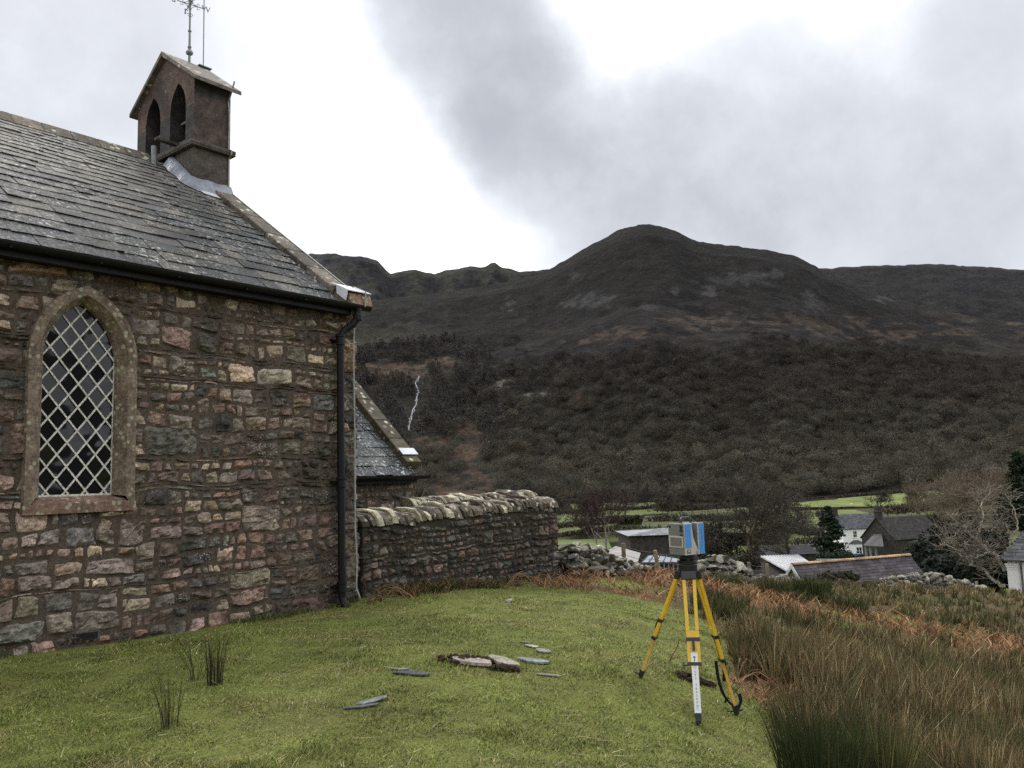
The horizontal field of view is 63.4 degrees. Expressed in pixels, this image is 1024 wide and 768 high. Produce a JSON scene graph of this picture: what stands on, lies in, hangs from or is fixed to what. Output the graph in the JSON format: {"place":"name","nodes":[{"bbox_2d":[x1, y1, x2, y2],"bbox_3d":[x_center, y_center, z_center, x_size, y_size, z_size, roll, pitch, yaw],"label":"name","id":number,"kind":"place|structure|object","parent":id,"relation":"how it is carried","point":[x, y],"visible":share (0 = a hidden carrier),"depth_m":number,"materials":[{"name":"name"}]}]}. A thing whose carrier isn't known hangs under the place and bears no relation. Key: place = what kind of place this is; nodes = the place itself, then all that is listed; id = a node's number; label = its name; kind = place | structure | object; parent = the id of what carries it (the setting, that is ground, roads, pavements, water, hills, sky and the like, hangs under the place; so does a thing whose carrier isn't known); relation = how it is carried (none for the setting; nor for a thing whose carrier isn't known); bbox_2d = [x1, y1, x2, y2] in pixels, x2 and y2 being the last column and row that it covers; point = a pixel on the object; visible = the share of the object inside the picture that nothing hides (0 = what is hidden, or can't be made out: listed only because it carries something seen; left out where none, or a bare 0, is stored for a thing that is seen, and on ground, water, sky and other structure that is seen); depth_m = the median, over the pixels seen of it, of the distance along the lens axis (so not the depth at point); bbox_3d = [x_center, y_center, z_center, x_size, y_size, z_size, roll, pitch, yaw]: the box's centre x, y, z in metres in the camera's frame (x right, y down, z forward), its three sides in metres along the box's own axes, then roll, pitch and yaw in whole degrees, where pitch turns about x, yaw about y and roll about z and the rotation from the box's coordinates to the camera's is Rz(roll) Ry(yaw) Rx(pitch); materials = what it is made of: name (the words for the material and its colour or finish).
{"place":"outdoors","nodes":[
{"label":"outdoors","id":0,"kind":"place"},
{"bbox_2d":[308,253,548,300],"bbox_3d":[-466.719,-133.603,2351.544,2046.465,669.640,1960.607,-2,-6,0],"label":"misty crags","id":1,"kind":"structure","parent":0,"point":[376,279],"depth_m":2636.66,"materials":[{"name":"grey stone"}]},
{"bbox_2d":[0,504,1023,767],"bbox_3d":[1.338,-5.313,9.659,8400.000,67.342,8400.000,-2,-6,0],"label":"ground","id":2,"kind":"structure","parent":0,"point":[290,690],"depth_m":6.86,"materials":[{"name":"green plant"}]},
{"bbox_2d":[143,664,191,728],"bbox_3d":[-2.364,2.123,5.711,0.298,0.493,0.349,-3,-7,12],"label":"rush clump","id":3,"kind":"object","parent":2,"relation":"on","point":[166,724],"visible":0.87,"depth_m":5.69,"materials":[{"name":"green plant"}]},
{"bbox_2d":[0,51,372,656],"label":"church","id":4,"kind":"structure","parent":2,"relation":"on","point":[179,321],"depth_m":10.06,"materials":[{"name":"stone"}]},
{"bbox_2d":[20,286,137,515],"bbox_3d":[-4.702,0.159,9.043,0.208,2.503,1.170,-7,-8,39],"label":"window","id":5,"kind":"structure","parent":4,"relation":"in","point":[79,431],"depth_m":9.09,"materials":[{"name":"glass"}]},
{"bbox_2d":[172,0,209,62],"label":"weather vane","id":6,"kind":"object","parent":4,"relation":"on","point":[189,52],"visible":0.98,"depth_m":15.28,"materials":[{"name":"grey metal"}]},
{"bbox_2d":[198,0,365,600],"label":"lightning rod","id":7,"kind":"object","parent":4,"relation":"attached to","point":[205,67],"visible":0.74,"depth_m":11.97,"materials":[{"name":"black metal"}]},
{"bbox_2d":[164,619,236,680],"bbox_3d":[-2.623,2.227,7.000,0.772,0.546,0.664,-2,-6,0],"label":"rush clump","id":8,"kind":"object","parent":2,"relation":"on","point":[191,666],"visible":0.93,"depth_m":6.94,"materials":[{"name":"green plant"}]},
{"bbox_2d":[201,626,230,686],"bbox_3d":[-2.416,2.210,6.819,0.280,0.524,0.247,-7,-9,41],"label":"rush clump","id":9,"kind":"object","parent":2,"relation":"on","point":[217,675],"visible":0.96,"depth_m":6.79,"materials":[{"name":"green plant"}]},
{"bbox_2d":[343,703,379,709],"bbox_3d":[-1.083,2.324,5.978,0.268,0.020,0.050,0,-7,-17],"label":"slate slab","id":10,"kind":"object","parent":2,"relation":"on","point":[361,706],"depth_m":5.96,"materials":[{"name":"grey stone"}]},
{"bbox_2d":[356,695,386,704],"bbox_3d":[-1.037,2.338,6.126,0.228,0.045,0.083,1,-7,-23],"label":"slate slab","id":11,"kind":"object","parent":2,"relation":"on","point":[372,700],"depth_m":6.11,"materials":[{"name":"grey stone"}]},
{"bbox_2d":[355,380,430,508],"bbox_3d":[-4.479,1.596,15.470,5.571,5.204,2.782,-7,-8,39],"label":"porch","id":12,"kind":"object","parent":2,"relation":"on","point":[388,461],"visible":0.16,"depth_m":14.58,"materials":[{"name":"stone"}]},
{"bbox_2d":[367,584,421,606],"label":"dead stems","id":13,"kind":"object","parent":2,"relation":"on","point":[375,598],"visible":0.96,"depth_m":11.28,"materials":[{"name":"brown plant"}]},
{"bbox_2d":[388,667,408,669],"bbox_3d":[-0.962,2.413,7.026,0.183,0.017,0.050,-2,-7,6],"label":"slate slab","id":14,"kind":"object","parent":2,"relation":"on","point":[394,668],"depth_m":7.01,"materials":[{"name":"grey stone"}]},
{"bbox_2d":[393,670,429,675],"bbox_3d":[-0.835,2.401,6.872,0.310,0.036,0.109,-2,-6,0],"label":"slate slab","id":15,"kind":"object","parent":2,"relation":"on","point":[412,672],"depth_m":6.86,"materials":[{"name":"grey stone"}]},
{"bbox_2d":[404,471,432,497],"bbox_3d":[-2.058,2.765,15.034,2.054,2.446,1.585,-2,-6,0],"label":"sapling","id":16,"kind":"object","parent":2,"relation":"on","point":[424,492],"visible":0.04,"depth_m":15.38,"materials":[{"name":"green plant"}]},
{"bbox_2d":[437,653,471,665],"bbox_3d":[-0.481,2.437,7.325,0.365,0.078,0.290,-6,-8,32],"label":"soil heap","id":17,"kind":"object","parent":2,"relation":"on","point":[442,658],"visible":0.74,"depth_m":7.28,"materials":[{"name":"brown soil"}]},
{"bbox_2d":[356,495,560,597],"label":"churchyard wall","id":18,"kind":"structure","parent":2,"relation":"on","point":[512,535],"depth_m":13.51,"materials":[{"name":"stone"}]},
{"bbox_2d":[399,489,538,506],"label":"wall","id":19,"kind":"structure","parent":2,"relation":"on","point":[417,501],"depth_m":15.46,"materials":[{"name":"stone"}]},
{"bbox_2d":[452,656,491,666],"bbox_3d":[-0.352,2.432,7.267,0.348,0.077,0.204,-2,-6,0],"label":"flagstone","id":20,"kind":"object","parent":2,"relation":"on","point":[477,662],"visible":0.92,"depth_m":7.21,"materials":[{"name":"stone"}]},
{"bbox_2d":[464,654,494,663],"bbox_3d":[-0.307,2.446,7.373,0.325,0.092,0.126,-2,-6,0],"label":"soil heap","id":21,"kind":"object","parent":2,"relation":"on","point":[479,656],"visible":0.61,"depth_m":7.36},
{"bbox_2d":[488,654,519,667],"bbox_3d":[-0.073,2.463,7.362,0.362,0.072,0.146,-7,-9,40],"label":"flagstone","id":22,"kind":"object","parent":2,"relation":"on","point":[498,660],"visible":0.92,"depth_m":7.34,"materials":[{"name":"stone"}]},
{"bbox_2d":[489,663,519,672],"bbox_3d":[-0.065,2.458,7.171,0.279,0.080,0.134,-2,-6,0],"label":"soil heap","id":23,"kind":"object","parent":2,"relation":"on","point":[507,667],"visible":0.99,"depth_m":7.14,"materials":[{"name":"brown soil"}]},
{"bbox_2d":[504,571,553,588],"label":"dead stems","id":24,"kind":"object","parent":2,"relation":"on","point":[517,574],"visible":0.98,"depth_m":13.53,"materials":[{"name":"brown plant"}]},
{"bbox_2d":[525,644,538,647],"bbox_3d":[0.193,2.547,8.062,0.133,0.026,0.069,-5,-7,28],"label":"slate slab","id":25,"kind":"object","parent":2,"relation":"on","point":[531,645],"depth_m":8.05,"materials":[{"name":"grey stone"}]},
{"bbox_2d":[518,657,548,663],"bbox_3d":[0.190,2.506,7.515,0.293,0.045,0.102,-3,-7,12],"label":"slate slab","id":26,"kind":"object","parent":2,"relation":"on","point":[533,660],"depth_m":7.49,"materials":[{"name":"grey stone"}]},
{"bbox_2d":[536,648,550,652],"bbox_3d":[0.299,2.543,7.912,0.134,0.034,0.106,0,-7,-18],"label":"slate slab","id":27,"kind":"object","parent":2,"relation":"on","point":[541,650],"depth_m":7.88,"materials":[{"name":"grey stone"}]},
{"bbox_2d":[536,673,560,676],"bbox_3d":[0.313,2.481,7.068,0.216,0.031,0.051,-2,-6,0],"label":"slate slab","id":28,"kind":"object","parent":2,"relation":"on","point":[546,674],"depth_m":7.05,"materials":[{"name":"grey stone"}]},
{"bbox_2d":[566,495,607,544],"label":"birch tree","id":29,"kind":"object","parent":2,"relation":"on","point":[586,508],"visible":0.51,"depth_m":96.48,"materials":[{"name":"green plant"}]},
{"bbox_2d":[580,526,595,538],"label":"leafless tree","id":30,"kind":"object","parent":2,"relation":"on","point":[583,532],"visible":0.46,"depth_m":246.19,"materials":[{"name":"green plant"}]},
{"bbox_2d":[566,481,639,548],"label":"birch tree","id":31,"kind":"object","parent":2,"relation":"on","point":[601,501],"visible":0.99,"depth_m":93.94,"materials":[{"name":"brown plant"}]},
{"bbox_2d":[558,541,654,577],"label":"dry stone wall","id":32,"kind":"structure","parent":2,"relation":"on","point":[575,555],"depth_m":17.25,"materials":[{"name":"grey stone"}]},
{"bbox_2d":[609,546,639,561],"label":"shed","id":33,"kind":"structure","parent":2,"relation":"on","point":[616,551],"depth_m":50.61,"materials":[{"name":"stone"}]},
{"bbox_2d":[616,528,669,562],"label":"farm shed","id":34,"kind":"structure","parent":2,"relation":"on","point":[648,541],"depth_m":93.64,"materials":[{"name":"stone"}]},
{"bbox_2d":[612,543,678,570],"bbox_3d":[3.583,4.739,21.085,0.296,1.659,5.509,-7,-8,40],"label":"post and wire fence","id":35,"kind":"object","parent":2,"relation":"on","point":[624,555],"visible":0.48,"depth_m":21.34,"materials":[{"name":"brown wood"}]},
{"bbox_2d":[640,554,698,574],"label":"glasshouse","id":36,"kind":"structure","parent":2,"relation":"on","point":[649,560],"depth_m":47.26,"materials":[{"name":"glass"}]},
{"bbox_2d":[669,639,686,664],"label":"dead stems","id":37,"kind":"object","parent":2,"relation":"on","point":[677,653],"visible":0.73,"depth_m":8.54,"materials":[{"name":"brown plant"}]},
{"bbox_2d":[634,561,742,725],"bbox_3d":[1.476,2.259,7.303,0.793,1.368,0.730,-8,-9,44],"label":"tripod","id":38,"kind":"object","parent":2,"relation":"on","point":[685,571],"visible":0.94,"depth_m":7.22,"materials":[{"name":"yellow plastic"}]},
{"bbox_2d":[668,516,704,561],"bbox_3d":[1.548,1.375,7.361,0.260,0.395,0.192,3,-8,-35],"label":"laser scanner","id":39,"kind":"object","parent":38,"relation":"on","point":[686,541],"visible":1,"depth_m":7.30,"materials":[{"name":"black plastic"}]},
{"bbox_2d":[672,670,708,685],"bbox_3d":[1.691,2.781,7.834,0.348,0.139,0.223,-2,-6,0],"label":"soil heap","id":40,"kind":"object","parent":2,"relation":"on","point":[684,674],"visible":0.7,"depth_m":7.79,"materials":[{"name":"brown soil"}]},
{"bbox_2d":[364,563,1023,711],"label":"bracken","id":41,"kind":"object","parent":2,"relation":"on","point":[446,586],"visible":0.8,"depth_m":15.32,"materials":[{"name":"brown plant"}]},
{"bbox_2d":[669,501,746,553],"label":"bare tree","id":42,"kind":"object","parent":2,"relation":"on","point":[719,527],"visible":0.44,"depth_m":74.42,"materials":[{"name":"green plant"}]},
{"bbox_2d":[702,678,716,686],"bbox_3d":[1.846,2.833,7.860,0.192,0.085,0.142,-2,-6,0],"label":"soil heap","id":43,"kind":"object","parent":2,"relation":"on","point":[712,684],"visible":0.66,"depth_m":7.84,"materials":[{"name":"brown soil"}]},
{"bbox_2d":[691,584,729,608],"bbox_3d":[3.608,3.832,14.972,0.786,0.531,0.800,-2,-6,0],"label":"rush clump","id":44,"kind":"object","parent":2,"relation":"on","point":[712,590],"visible":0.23,"depth_m":14.95,"materials":[{"name":"green plant"}]},
{"bbox_2d":[706,487,727,502],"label":"leafless tree","id":45,"kind":"object","parent":2,"relation":"on","point":[714,495],"visible":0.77,"depth_m":474.06,"materials":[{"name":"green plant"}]},
{"bbox_2d":[697,554,757,583],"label":"dry stone wall","id":46,"kind":"structure","parent":2,"relation":"on","point":[714,563],"depth_m":21.42,"materials":[{"name":"grey stone"}]},
{"bbox_2d":[697,526,766,570],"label":"evergreen bush","id":47,"kind":"object","parent":2,"relation":"on","point":[743,557],"visible":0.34,"depth_m":71.69,"materials":[{"name":"green plant"}]},
{"bbox_2d":[726,658,777,687],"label":"dead stems","id":48,"kind":"object","parent":2,"relation":"on","point":[756,672],"visible":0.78,"depth_m":8.40,"materials":[{"name":"brown plant"}]},
{"bbox_2d":[747,562,768,576],"bbox_3d":[6.739,5.745,24.449,3.144,1.269,0.202,4,-9,-41],"label":"post and wire fence","id":49,"kind":"object","parent":2,"relation":"on","point":[766,567],"visible":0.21,"depth_m":25.43,"materials":[{"name":"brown wood"}]},
{"bbox_2d":[704,463,834,559],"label":"bare tree","id":50,"kind":"object","parent":2,"relation":"on","point":[754,509],"visible":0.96,"depth_m":69.93,"materials":[{"name":"brown plant"}]},
{"bbox_2d":[750,574,794,598],"bbox_3d":[5.806,4.475,18.402,1.009,0.548,1.000,-2,-6,0],"label":"rush clump","id":51,"kind":"object","parent":2,"relation":"on","point":[769,587],"visible":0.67,"depth_m":18.28,"materials":[{"name":"green plant"}]},
{"bbox_2d":[732,487,823,554],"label":"bare tree","id":52,"kind":"object","parent":2,"relation":"on","point":[787,548],"visible":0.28,"depth_m":83.59,"materials":[{"name":"brown plant"}]},
{"bbox_2d":[756,574,802,582],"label":"dry stone wall","id":53,"kind":"structure","parent":2,"relation":"on","point":[780,575],"depth_m":23.59,"materials":[{"name":"grey stone"}]},
{"bbox_2d":[760,554,806,575],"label":"metal barn","id":54,"kind":"structure","parent":2,"relation":"on","point":[779,564],"depth_m":61.16,"materials":[{"name":"metal"}]},
{"bbox_2d":[554,486,1014,544],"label":"hedgerows","id":55,"kind":"object","parent":2,"relation":"on","point":[897,509],"visible":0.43,"depth_m":419.21,"materials":[{"name":"green plant"}]},
{"bbox_2d":[752,544,818,575],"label":"stone barn","id":56,"kind":"structure","parent":2,"relation":"on","point":[807,552],"depth_m":91.47,"materials":[{"name":"stone"}]},
{"bbox_2d":[785,570,838,601],"bbox_3d":[6.728,4.535,18.672,1.229,0.779,1.309,-6,-8,35],"label":"rush clump","id":57,"kind":"object","parent":2,"relation":"on","point":[815,587],"visible":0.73,"depth_m":18.46,"materials":[{"name":"green plant"}]},
{"bbox_2d":[745,685,886,767],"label":"rush clump","id":58,"kind":"object","parent":2,"relation":"on","point":[816,758],"visible":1,"depth_m":5.04,"materials":[{"name":"green plant"}]},
{"bbox_2d":[811,505,851,553],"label":"conifer","id":59,"kind":"object","parent":2,"relation":"on","point":[834,526],"visible":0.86,"depth_m":115.69,"materials":[{"name":"green plant"}]},
{"bbox_2d":[811,570,861,581],"bbox_3d":[11.433,6.978,29.382,2.195,0.784,0.964,0,-7,-15],"label":"gorse bush","id":60,"kind":"object","parent":2,"relation":"on","point":[850,575],"visible":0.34,"depth_m":29.26,"materials":[{"name":"green plant"}]},
{"bbox_2d":[816,550,857,560],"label":"evergreen bush","id":61,"kind":"object","parent":2,"relation":"on","point":[829,555],"visible":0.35,"depth_m":103.60,"materials":[{"name":"green plant"}]},
{"bbox_2d":[825,591,871,614],"bbox_3d":[7.032,4.527,17.279,0.991,0.566,0.963,0,-7,-18],"label":"rush clump","id":62,"kind":"object","parent":2,"relation":"on","point":[839,602],"visible":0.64,"depth_m":17.19,"materials":[{"name":"green plant"}]},
{"bbox_2d":[785,553,923,586],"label":"slate shed","id":63,"kind":"structure","parent":2,"relation":"on","point":[876,568],"depth_m":44.20,"materials":[{"name":"stone"}]},
{"bbox_2d":[688,570,1023,767],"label":"rushes","id":64,"kind":"object","parent":2,"relation":"on","point":[956,708],"visible":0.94,"depth_m":9.01,"materials":[{"name":"brown plant"}]},
{"bbox_2d":[832,505,884,556],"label":"white house","id":65,"kind":"structure","parent":2,"relation":"on","point":[856,526],"depth_m":148.59,"materials":[{"name":"paint"}]},
{"bbox_2d":[824,571,898,586],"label":"stone wall","id":66,"kind":"structure","parent":2,"relation":"on","point":[848,580],"depth_m":28.80,"materials":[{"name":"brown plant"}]},
{"bbox_2d":[815,707,930,767],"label":"rush clump","id":67,"kind":"object","parent":2,"relation":"on","point":[872,741],"visible":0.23,"depth_m":5.33,"materials":[{"name":"green plant"}]},
{"bbox_2d":[863,489,895,510],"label":"leafless tree","id":68,"kind":"object","parent":2,"relation":"on","point":[882,495],"visible":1,"depth_m":415.99,"materials":[{"name":"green plant"}]},
{"bbox_2d":[860,508,934,556],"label":"stone house","id":69,"kind":"structure","parent":2,"relation":"on","point":[881,536],"depth_m":122.47,"materials":[{"name":"stone"}]},
{"bbox_2d":[899,475,936,514],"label":"leafless tree","id":70,"kind":"object","parent":2,"relation":"on","point":[911,492],"visible":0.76,"depth_m":258.72,"materials":[{"name":"brown plant"}]},
{"bbox_2d":[905,475,955,520],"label":"leafless tree","id":71,"kind":"object","parent":2,"relation":"on","point":[937,493],"visible":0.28,"depth_m":197.40,"materials":[{"name":"brown plant"}]},
{"bbox_2d":[878,572,987,590],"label":"dry stone wall","id":72,"kind":"structure","parent":2,"relation":"on","point":[936,579],"depth_m":29.01,"materials":[{"name":"grey stone"}]},
{"bbox_2d":[900,521,1009,592],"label":"evergreen bush","id":73,"kind":"object","parent":2,"relation":"on","point":[925,557],"visible":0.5,"depth_m":54.34,"materials":[{"name":"green plant"}]},
{"bbox_2d":[925,470,995,528],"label":"leafless tree","id":74,"kind":"object","parent":2,"relation":"on","point":[960,501],"visible":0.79,"depth_m":108.28,"materials":[{"name":"brown plant"}]},
{"bbox_2d":[916,457,1004,525],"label":"leafless tree","id":75,"kind":"object","parent":2,"relation":"on","point":[950,479],"visible":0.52,"depth_m":149.45,"materials":[{"name":"brown plant"}]},
{"bbox_2d":[918,474,1023,587],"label":"pale tree","id":76,"kind":"object","parent":2,"relation":"on","point":[970,552],"visible":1,"depth_m":40.60,"materials":[{"name":"brown plant"}]},
{"bbox_2d":[975,454,1013,532],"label":"leafless tree","id":77,"kind":"object","parent":2,"relation":"on","point":[1001,477],"visible":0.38,"depth_m":119.00,"materials":[{"name":"brown plant"}]},
{"bbox_2d":[992,450,1023,532],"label":"conifer","id":78,"kind":"object","parent":2,"relation":"on","point":[1016,464],"visible":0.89,"depth_m":89.00,"materials":[{"name":"green plant"}]},
{"bbox_2d":[1001,532,1023,595],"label":"white cottage","id":79,"kind":"structure","parent":2,"relation":"on","point":[1013,556],"depth_m":39.01,"materials":[{"name":"paint"}]},
{"bbox_2d":[0,0,1023,273],"label":"sky","id":80,"kind":"structure","parent":0,"point":[429,136],"materials":[{"name":"white"}]},
{"bbox_2d":[558,539,610,551],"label":"field","id":81,"kind":"structure","parent":0,"point":[591,542],"depth_m":229.06,"materials":[{"name":"green plant"}]},
{"bbox_2d":[559,512,610,524],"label":"field","id":82,"kind":"structure","parent":0,"point":[562,519],"depth_m":338.75,"materials":[{"name":"green plant"}]},
{"bbox_2d":[555,493,571,519],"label":"leafless tree","id":83,"kind":"object","parent":82,"relation":"on","point":[562,502],"visible":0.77,"depth_m":375.98,"materials":[{"name":"brown plant"}]},
{"bbox_2d":[561,483,595,526],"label":"tree","id":84,"kind":"object","parent":82,"relation":"on","point":[577,503],"visible":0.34,"depth_m":294.15,"materials":[{"name":"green plant"}]},
{"bbox_2d":[558,524,615,532],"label":"field","id":85,"kind":"structure","parent":0,"point":[559,531],"depth_m":276.38,"materials":[{"name":"green plant"}]},
{"bbox_2d":[570,502,664,510],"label":"field","id":86,"kind":"structure","parent":0,"point":[621,505],"depth_m":503.97,"materials":[{"name":"green plant"}]},
{"bbox_2d":[608,512,644,515],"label":"field","id":87,"kind":"structure","parent":0,"point":[640,513],"depth_m":425.35,"materials":[{"name":"green plant"}]},
{"bbox_2d":[595,476,620,505],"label":"leafless tree","id":88,"kind":"object","parent":87,"relation":"on","point":[610,489],"visible":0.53,"depth_m":413.43,"materials":[{"name":"brown plant"}]},
{"bbox_2d":[613,487,642,512],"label":"leafless tree","id":89,"kind":"object","parent":87,"relation":"on","point":[623,498],"visible":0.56,"depth_m":395.16,"materials":[{"name":"brown plant"}]},
{"bbox_2d":[355,224,1023,510],"bbox_3d":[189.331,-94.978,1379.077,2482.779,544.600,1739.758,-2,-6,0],"label":"hillside","id":90,"kind":"structure","parent":0,"point":[629,286],"depth_m":1365.72,"materials":[{"name":"plant"}]},
{"bbox_2d":[408,376,419,429],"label":"waterfall","id":91,"kind":"structure","parent":90,"relation":"on","point":[415,404],"depth_m":1041.98,"materials":[{"name":"white liquid"}]},
{"bbox_2d":[355,329,1023,497],"bbox_3d":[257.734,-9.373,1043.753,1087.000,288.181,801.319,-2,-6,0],"label":"woodland","id":92,"kind":"object","parent":90,"relation":"on","point":[902,463],"visible":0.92,"depth_m":902.09,"materials":[{"name":"plant"}]},
{"bbox_2d":[641,507,773,532],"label":"field","id":93,"kind":"structure","parent":0,"point":[656,523],"depth_m":295.29,"materials":[{"name":"green plant"}]},
{"bbox_2d":[632,482,659,511],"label":"leafless tree","id":94,"kind":"object","parent":93,"relation":"on","point":[647,492],"visible":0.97,"depth_m":384.73,"materials":[{"name":"brown plant"}]},
{"bbox_2d":[651,490,676,514],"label":"leafless tree","id":95,"kind":"object","parent":93,"relation":"on","point":[660,503],"visible":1,"depth_m":375.27,"materials":[{"name":"brown plant"}]},
{"bbox_2d":[672,484,706,511],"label":"leafless tree","id":96,"kind":"object","parent":93,"relation":"on","point":[692,495],"visible":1,"depth_m":394.87,"materials":[{"name":"brown plant"}]},
{"bbox_2d":[781,510,866,527],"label":"field","id":97,"kind":"structure","parent":0,"point":[816,519],"depth_m":490.70,"materials":[{"name":"green plant"}]},
{"bbox_2d":[787,491,942,506],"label":"field","id":98,"kind":"structure","parent":0,"point":[854,501],"depth_m":596.23,"materials":[{"name":"green plant"}]},
{"bbox_2d":[819,264,1023,321],"bbox_3d":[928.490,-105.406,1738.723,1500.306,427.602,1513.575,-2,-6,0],"label":"ridge","id":99,"kind":"structure","parent":0,"point":[990,292],"depth_m":1735.70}
]}

